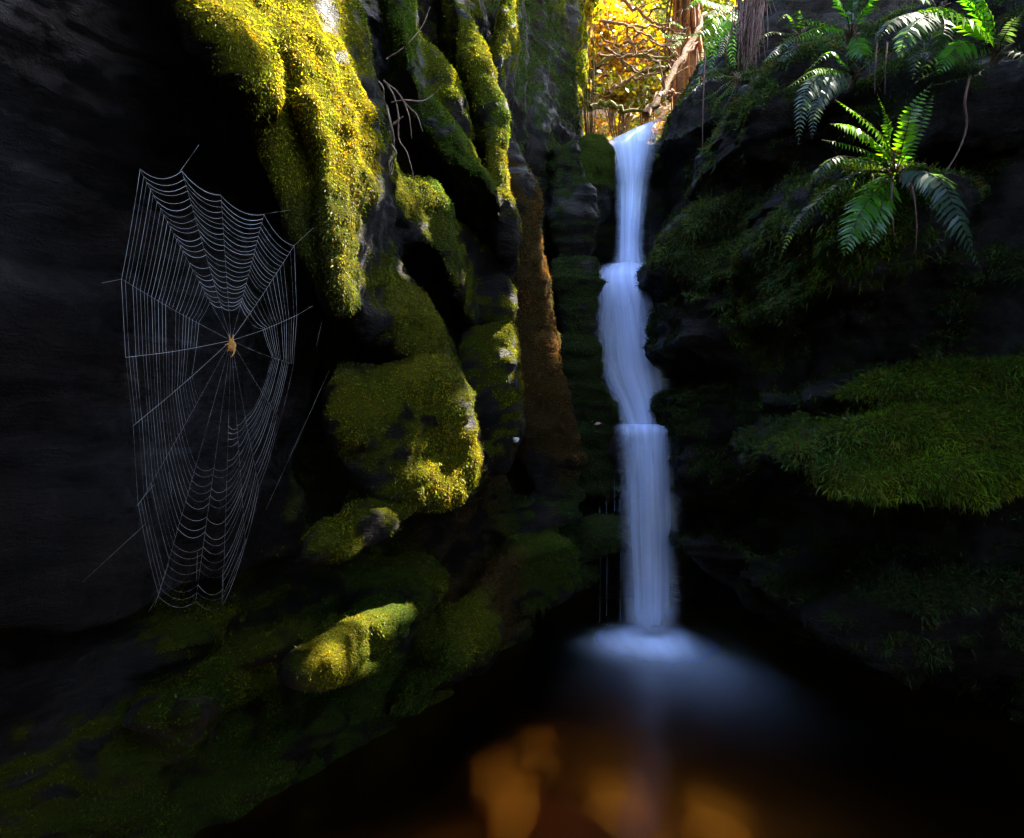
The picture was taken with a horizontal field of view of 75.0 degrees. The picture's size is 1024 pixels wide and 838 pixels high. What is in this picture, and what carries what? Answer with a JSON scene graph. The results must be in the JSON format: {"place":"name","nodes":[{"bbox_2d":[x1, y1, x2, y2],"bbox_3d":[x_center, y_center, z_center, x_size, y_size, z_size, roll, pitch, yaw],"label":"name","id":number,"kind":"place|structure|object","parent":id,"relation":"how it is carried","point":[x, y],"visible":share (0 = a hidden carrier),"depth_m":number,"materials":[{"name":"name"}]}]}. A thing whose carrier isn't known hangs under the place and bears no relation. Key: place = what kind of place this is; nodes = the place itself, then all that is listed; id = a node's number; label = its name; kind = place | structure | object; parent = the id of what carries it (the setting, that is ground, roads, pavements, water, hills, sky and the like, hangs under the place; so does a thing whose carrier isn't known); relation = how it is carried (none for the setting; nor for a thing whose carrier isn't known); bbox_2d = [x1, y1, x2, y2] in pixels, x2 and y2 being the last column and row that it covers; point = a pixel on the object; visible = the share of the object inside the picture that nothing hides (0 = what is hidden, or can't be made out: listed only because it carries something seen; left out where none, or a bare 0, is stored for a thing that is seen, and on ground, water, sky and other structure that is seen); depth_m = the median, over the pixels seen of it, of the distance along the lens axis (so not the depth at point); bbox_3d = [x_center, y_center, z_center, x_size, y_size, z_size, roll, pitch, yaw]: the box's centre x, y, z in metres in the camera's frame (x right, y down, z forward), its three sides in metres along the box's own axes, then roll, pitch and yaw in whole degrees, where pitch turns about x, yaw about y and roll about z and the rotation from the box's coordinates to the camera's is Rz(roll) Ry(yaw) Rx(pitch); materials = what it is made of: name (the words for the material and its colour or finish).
{"place":"outdoors","nodes":[
{"label":"outdoors","id":0,"kind":"place"},
{"bbox_2d":[0,0,638,837],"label":"cliff","id":1,"kind":"structure","parent":0,"point":[104,104],"depth_m":2.23,"materials":[{"name":"black stone"}]},
{"bbox_2d":[88,145,326,610],"bbox_3d":[-0.633,-0.053,1.435,0.461,0.971,0.206,0,0,-44],"label":"spider web","id":2,"kind":"object","parent":1,"relation":"attached to","point":[223,579],"visible":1,"depth_m":1.40,"materials":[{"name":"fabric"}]},
{"bbox_2d":[225,334,235,356],"bbox_3d":[-0.595,-0.154,1.414,0.024,0.049,0.014,0,0,0],"label":"spider","id":3,"kind":"object","parent":2,"relation":"on","point":[231,344],"visible":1,"depth_m":1.41},
{"bbox_2d":[0,0,640,837],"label":"moss","id":4,"kind":"object","parent":1,"relation":"attached to","point":[364,424],"visible":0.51,"depth_m":2.71,"materials":[{"name":"green plant"}]},
{"bbox_2d":[385,104,402,174],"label":"dead stem","id":5,"kind":"object","parent":1,"relation":"attached to","point":[393,144],"visible":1,"depth_m":2.49,"materials":[{"name":"grey wood"}]},
{"bbox_2d":[383,80,413,183],"bbox_3d":[-0.434,-1.093,2.549,0.119,0.404,0.044,0,0,0],"label":"dead stem","id":6,"kind":"object","parent":1,"relation":"attached to","point":[389,88],"visible":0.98,"depth_m":2.54,"materials":[{"name":"wood"}]},
{"bbox_2d":[386,8,429,58],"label":"dead stem","id":7,"kind":"object","parent":1,"relation":"attached to","point":[409,41],"visible":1,"depth_m":2.89,"materials":[{"name":"wood"}]},
{"bbox_2d":[385,82,441,137],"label":"dead stem","id":8,"kind":"object","parent":1,"relation":"attached to","point":[403,101],"visible":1,"depth_m":2.52,"materials":[{"name":"grey wood"}]},
{"bbox_2d":[513,437,518,442],"bbox_3d":[0.020,0.114,3.618,0.033,0.031,0.039,0,0,-34],"label":"pale pebble","id":9,"kind":"object","parent":1,"relation":"in","point":[515,439],"visible":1,"depth_m":3.61,"materials":[{"name":"stone"}]},
{"bbox_2d":[614,484,614,514],"bbox_3d":[0.736,0.570,4.800,0.006,0.376,0.002,0,0,0],"label":"water drip","id":10,"kind":"object","parent":1,"relation":"hanging from","point":[614,499],"visible":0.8,"depth_m":4.80},
{"bbox_2d":[620,552,620,592],"bbox_3d":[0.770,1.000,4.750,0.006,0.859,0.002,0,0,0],"label":"water drip","id":11,"kind":"object","parent":1,"relation":"hanging from","point":[620,572],"visible":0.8,"depth_m":4.75},
{"bbox_2d":[192,597,1023,837],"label":"pool water","id":12,"kind":"structure","parent":0,"point":[566,720],"depth_m":2.98,"materials":[{"name":"black liquid"}]},
{"bbox_2d":[606,123,664,619],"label":"waterfall","id":13,"kind":"structure","parent":12,"relation":"on","point":[630,301],"depth_m":5.07,"materials":[{"name":"white liquid"}]},
{"bbox_2d":[606,627,703,657],"bbox_3d":[1.002,1.492,3.895,1.900,0.004,2.550,0,0,0],"label":"foam","id":14,"kind":"object","parent":12,"relation":"on","point":[660,642],"visible":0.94,"depth_m":4.47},
{"bbox_2d":[582,69,672,143],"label":"forest floor","id":15,"kind":"structure","parent":0,"point":[664,110],"depth_m":9.27,"materials":[{"name":"brown plant"}]},
{"bbox_2d":[581,0,607,133],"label":"shrub","id":16,"kind":"object","parent":15,"relation":"on","point":[592,10],"visible":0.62,"depth_m":7.18,"materials":[{"name":"yellow plant"}]},
{"bbox_2d":[591,86,618,97],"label":"fallen branch","id":17,"kind":"object","parent":15,"relation":"on","point":[605,96],"visible":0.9,"depth_m":7.46,"materials":[{"name":"brown wood"}]},
{"bbox_2d":[599,35,628,49],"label":"fallen branch","id":18,"kind":"object","parent":15,"relation":"on","point":[606,41],"visible":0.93,"depth_m":8.22,"materials":[{"name":"brown wood"}]},
{"bbox_2d":[587,91,647,113],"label":"fallen branch","id":19,"kind":"object","parent":15,"relation":"on","point":[595,106],"visible":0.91,"depth_m":6.71,"materials":[{"name":"brown wood"}]},
{"bbox_2d":[586,0,653,135],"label":"shrub","id":20,"kind":"object","parent":15,"relation":"on","point":[615,13],"visible":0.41,"depth_m":9.07,"materials":[{"name":"yellow plant"}]},
{"bbox_2d":[588,70,652,144],"bbox_3d":[1.282,-3.592,7.842,0.848,1.053,0.815,0,0,-27],"label":"shrub","id":21,"kind":"object","parent":15,"relation":"on","point":[623,92],"visible":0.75,"depth_m":7.81,"materials":[{"name":"yellow plant"}]},
{"bbox_2d":[597,63,632,78],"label":"fallen branch","id":22,"kind":"object","parent":21,"relation":"on","point":[603,75],"visible":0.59,"depth_m":7.70,"materials":[{"name":"brown wood"}]},
{"bbox_2d":[588,2,666,134],"bbox_3d":[1.547,-4.626,9.075,1.187,1.690,1.266,0,0,0],"label":"shrub","id":23,"kind":"object","parent":15,"relation":"on","point":[620,40],"visible":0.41,"depth_m":8.88,"materials":[{"name":"yellow plant"}]},
{"bbox_2d":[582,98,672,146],"bbox_3d":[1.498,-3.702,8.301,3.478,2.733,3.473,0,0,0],"label":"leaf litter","id":24,"kind":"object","parent":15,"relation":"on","point":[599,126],"visible":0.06,"depth_m":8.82,"materials":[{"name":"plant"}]},
{"bbox_2d":[603,23,625,61],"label":"fallen branch","id":25,"kind":"object","parent":24,"relation":"on","point":[617,49],"visible":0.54,"depth_m":7.63,"materials":[{"name":"brown wood"}]},
{"bbox_2d":[612,0,645,38],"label":"fallen branch","id":26,"kind":"object","parent":24,"relation":"on","point":[618,33],"visible":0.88,"depth_m":7.59,"materials":[{"name":"brown wood"}]},
{"bbox_2d":[628,48,653,107],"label":"fallen branch","id":27,"kind":"object","parent":24,"relation":"on","point":[640,80],"visible":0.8,"depth_m":7.21,"materials":[{"name":"brown wood"}]},
{"bbox_2d":[625,64,672,74],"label":"fallen branch","id":28,"kind":"object","parent":27,"relation":"on","point":[644,72],"visible":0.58,"depth_m":7.11,"materials":[{"name":"brown wood"}]},
{"bbox_2d":[594,41,676,69],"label":"fallen branch","id":29,"kind":"object","parent":28,"relation":"on","point":[608,59],"visible":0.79,"depth_m":7.17,"materials":[{"name":"brown wood"}]},
{"bbox_2d":[588,62,616,72],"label":"fallen branch","id":30,"kind":"object","parent":29,"relation":"on","point":[609,63],"visible":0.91,"depth_m":7.19,"materials":[{"name":"brown wood"}]},
{"bbox_2d":[625,25,673,55],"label":"fallen branch","id":31,"kind":"object","parent":29,"relation":"on","point":[636,31],"visible":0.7,"depth_m":7.05,"materials":[{"name":"brown wood"}]},
{"bbox_2d":[647,89,674,103],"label":"fallen branch","id":32,"kind":"object","parent":24,"relation":"on","point":[668,97],"visible":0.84,"depth_m":7.10,"materials":[{"name":"brown wood"}]},
{"bbox_2d":[655,18,685,55],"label":"fallen branch","id":33,"kind":"object","parent":24,"relation":"on","point":[667,41],"visible":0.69,"depth_m":7.22,"materials":[{"name":"brown wood"}]},
{"bbox_2d":[659,22,688,48],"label":"fern","id":34,"kind":"object","parent":24,"relation":"on","point":[683,31],"visible":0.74,"depth_m":7.48,"materials":[{"name":"green plant"}]},
{"bbox_2d":[666,31,679,64],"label":"fallen branch","id":35,"kind":"object","parent":34,"relation":"on","point":[673,50],"visible":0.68,"depth_m":7.56,"materials":[{"name":"brown wood"}]},
{"bbox_2d":[608,60,667,93],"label":"fallen branch","id":36,"kind":"object","parent":15,"relation":"on","point":[614,87],"visible":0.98,"depth_m":6.93,"materials":[{"name":"brown wood"}]},
{"bbox_2d":[604,46,644,79],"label":"fallen branch","id":37,"kind":"object","parent":36,"relation":"on","point":[609,50],"visible":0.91,"depth_m":6.94,"materials":[{"name":"brown wood"}]},
{"bbox_2d":[598,48,658,62],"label":"fallen branch","id":38,"kind":"object","parent":37,"relation":"on","point":[611,55],"visible":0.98,"depth_m":6.92,"materials":[{"name":"brown wood"}]},
{"bbox_2d":[604,0,672,69],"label":"shrub","id":39,"kind":"object","parent":15,"relation":"on","point":[658,13],"visible":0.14,"depth_m":10.01,"materials":[{"name":"yellow plant"}]},
{"bbox_2d":[620,0,673,31],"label":"fallen branch","id":40,"kind":"object","parent":15,"relation":"on","point":[631,8],"visible":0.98,"depth_m":7.48,"materials":[{"name":"brown wood"}]},
{"bbox_2d":[599,19,685,35],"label":"fallen branch","id":41,"kind":"object","parent":40,"relation":"on","point":[621,23],"visible":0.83,"depth_m":7.27,"materials":[{"name":"brown wood"}]},
{"bbox_2d":[623,40,670,63],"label":"fallen branch","id":42,"kind":"object","parent":15,"relation":"on","point":[634,43],"visible":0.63,"depth_m":7.95,"materials":[{"name":"brown wood"}]},
{"bbox_2d":[647,47,683,63],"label":"fallen branch","id":43,"kind":"object","parent":42,"relation":"on","point":[653,53],"visible":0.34,"depth_m":7.76,"materials":[{"name":"brown wood"}]},
{"bbox_2d":[624,63,670,139],"bbox_3d":[1.592,-3.705,7.966,0.688,1.036,0.905,0,0,0],"label":"shrub","id":44,"kind":"object","parent":15,"relation":"on","point":[651,82],"visible":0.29,"depth_m":7.88,"materials":[{"name":"yellow plant"}]},
{"bbox_2d":[610,0,705,73],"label":"shrub","id":45,"kind":"object","parent":15,"relation":"on","point":[661,20],"visible":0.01,"depth_m":11.36,"materials":[{"name":"yellow plant"}]},
{"bbox_2d":[585,0,742,110],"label":"foliage","id":46,"kind":"object","parent":15,"relation":"on","point":[665,52],"visible":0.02,"depth_m":11.23,"materials":[{"name":"yellow plant"}]},
{"bbox_2d":[654,15,674,64],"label":"fallen branch","id":47,"kind":"object","parent":15,"relation":"on","point":[663,31],"visible":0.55,"depth_m":7.67,"materials":[{"name":"brown wood"}]},
{"bbox_2d":[632,9,680,39],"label":"fallen branch","id":48,"kind":"object","parent":47,"relation":"on","point":[636,35],"visible":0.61,"depth_m":7.64,"materials":[{"name":"brown wood"}]},
{"bbox_2d":[663,72,679,93],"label":"fallen branch","id":49,"kind":"object","parent":15,"relation":"on","point":[665,76],"visible":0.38,"depth_m":7.44,"materials":[{"name":"brown wood"}]},
{"bbox_2d":[649,0,703,109],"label":"trunk","id":50,"kind":"object","parent":15,"relation":"on","point":[689,16],"visible":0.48,"depth_m":8.06,"materials":[{"name":"brown plant"}]},
{"bbox_2d":[647,0,670,16],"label":"fallen branch","id":51,"kind":"object","parent":50,"relation":"on","point":[652,9],"visible":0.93,"depth_m":8.07,"materials":[{"name":"brown wood"}]},
{"bbox_2d":[645,32,677,62],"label":"fallen branch","id":52,"kind":"object","parent":50,"relation":"on","point":[661,51],"visible":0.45,"depth_m":8.03,"materials":[{"name":"brown wood"}]},
{"bbox_2d":[700,0,737,47],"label":"shrub","id":53,"kind":"object","parent":15,"relation":"on","point":[724,2],"visible":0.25,"depth_m":9.47,"materials":[{"name":"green plant"}]},
{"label":"fallen branch","id":54,"kind":"object","parent":15,"relation":"on","visible":0},
{"bbox_2d":[626,28,650,68],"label":"fallen branch","id":55,"kind":"object","parent":54,"relation":"on","point":[629,37],"visible":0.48,"depth_m":8.17,"materials":[{"name":"brown wood"}]},
{"bbox_2d":[569,133,698,600],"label":"cliff back","id":56,"kind":"structure","parent":0,"point":[623,450],"depth_m":5.58,"materials":[{"name":"black stone"}]},
{"bbox_2d":[579,132,689,600],"bbox_3d":[0.995,0.011,6.848,2.975,5.272,4.296,0,0,0],"label":"moss","id":57,"kind":"object","parent":56,"relation":"attached to","point":[611,256],"visible":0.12,"depth_m":5.78,"materials":[{"name":"green plant"}]},
{"bbox_2d":[637,0,1023,724],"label":"cliff","id":58,"kind":"structure","parent":0,"point":[897,328],"depth_m":3.55,"materials":[{"name":"black stone"}]},
{"bbox_2d":[642,11,706,119],"bbox_3d":[1.685,-3.659,6.843,1.086,1.453,0.137,0,0,-44],"label":"fallen branch","id":59,"kind":"object","parent":58,"relation":"on","point":[650,108],"visible":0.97,"depth_m":6.71,"materials":[{"name":"brown wood"}]},
{"bbox_2d":[640,10,685,49],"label":"fallen branch","id":60,"kind":"object","parent":59,"relation":"on","point":[658,44],"visible":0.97,"depth_m":6.81,"materials":[{"name":"brown wood"}]},
{"bbox_2d":[657,38,699,95],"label":"fallen branch","id":61,"kind":"object","parent":59,"relation":"on","point":[660,92],"visible":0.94,"depth_m":6.84,"materials":[{"name":"brown wood"}]},
{"bbox_2d":[702,50,705,149],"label":"hanging vine","id":62,"kind":"object","parent":58,"relation":"hanging from","point":[703,94],"visible":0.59,"depth_m":4.49,"materials":[{"name":"brown plant"}]},
{"bbox_2d":[681,0,740,74],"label":"fern","id":63,"kind":"object","parent":58,"relation":"on","point":[725,24],"visible":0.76,"depth_m":4.94,"materials":[{"name":"green plant"}]},
{"bbox_2d":[692,63,741,126],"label":"fern","id":64,"kind":"object","parent":58,"relation":"attached to","point":[735,79],"visible":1,"depth_m":4.29,"materials":[{"name":"green plant"}]},
{"bbox_2d":[725,0,778,73],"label":"root mass","id":65,"kind":"object","parent":58,"relation":"hanging from","point":[750,20],"visible":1,"depth_m":3.83,"materials":[{"name":"brown plant"}]},
{"bbox_2d":[756,10,808,61],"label":"fern","id":66,"kind":"object","parent":58,"relation":"attached to","point":[796,42],"visible":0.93,"depth_m":3.40,"materials":[{"name":"green plant"}]},
{"bbox_2d":[789,52,866,141],"bbox_3d":[1.458,-1.454,3.063,0.542,0.476,0.119,0,0,-34],"label":"fern","id":67,"kind":"object","parent":58,"relation":"attached to","point":[829,77],"visible":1,"depth_m":3.00,"materials":[{"name":"green plant"}]},
{"bbox_2d":[634,0,1023,722],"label":"moss","id":68,"kind":"object","parent":58,"relation":"attached to","point":[848,414],"visible":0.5,"depth_m":3.13,"materials":[{"name":"green plant"}]},
{"bbox_2d":[779,83,980,268],"bbox_3d":[1.372,-0.962,2.595,0.766,0.788,0.343,0,0,-16],"label":"fern","id":69,"kind":"object","parent":68,"relation":"on","point":[860,225],"visible":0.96,"depth_m":2.59,"materials":[{"name":"green plant"}]},
{"bbox_2d":[890,181,894,235],"bbox_3d":[1.489,-0.827,2.614,0.010,0.216,0.039,0,0,41],"label":"hanging root","id":70,"kind":"object","parent":69,"relation":"hanging from","point":[892,186],"visible":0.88,"depth_m":2.61,"materials":[{"name":"brown plant"}]},
{"bbox_2d":[784,0,878,60],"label":"fern","id":71,"kind":"object","parent":58,"relation":"attached to","point":[850,36],"visible":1,"depth_m":3.21,"materials":[{"name":"green plant"}]},
{"bbox_2d":[874,40,877,93],"bbox_3d":[1.633,-1.583,2.990,0.015,0.242,0.032,0,0,26],"label":"hanging root","id":72,"kind":"object","parent":58,"relation":"hanging from","point":[875,62],"visible":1,"depth_m":2.99,"materials":[{"name":"brown plant"}]},
{"bbox_2d":[884,40,887,93],"bbox_3d":[1.679,-1.583,2.990,0.015,0.242,0.032,0,0,26],"label":"hanging root","id":73,"kind":"object","parent":58,"relation":"hanging from","point":[886,60],"visible":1,"depth_m":2.98,"materials":[{"name":"brown plant"}]},
{"bbox_2d":[910,181,916,254],"bbox_3d":[1.582,-0.792,2.618,0.040,0.285,0.026,0,0,-33],"label":"hanging root","id":74,"kind":"object","parent":58,"relation":"hanging from","point":[915,213],"visible":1,"depth_m":2.61,"materials":[{"name":"brown plant"}]},
{"bbox_2d":[874,0,957,83],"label":"fern","id":75,"kind":"object","parent":58,"relation":"attached to","point":[911,38],"visible":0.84,"depth_m":2.86,"materials":[{"name":"green plant"}]},
{"bbox_2d":[945,75,971,170],"bbox_3d":[1.855,-1.240,2.849,0.214,0.456,0.048,0,0,0],"label":"hanging root","id":76,"kind":"object","parent":58,"relation":"hanging from","point":[964,103],"visible":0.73,"depth_m":2.84,"materials":[{"name":"brown plant"}]},
{"bbox_2d":[918,0,1023,85],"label":"fern","id":77,"kind":"object","parent":58,"relation":"attached to","point":[983,31],"visible":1,"depth_m":2.85,"materials":[{"name":"green plant"}]}
]}

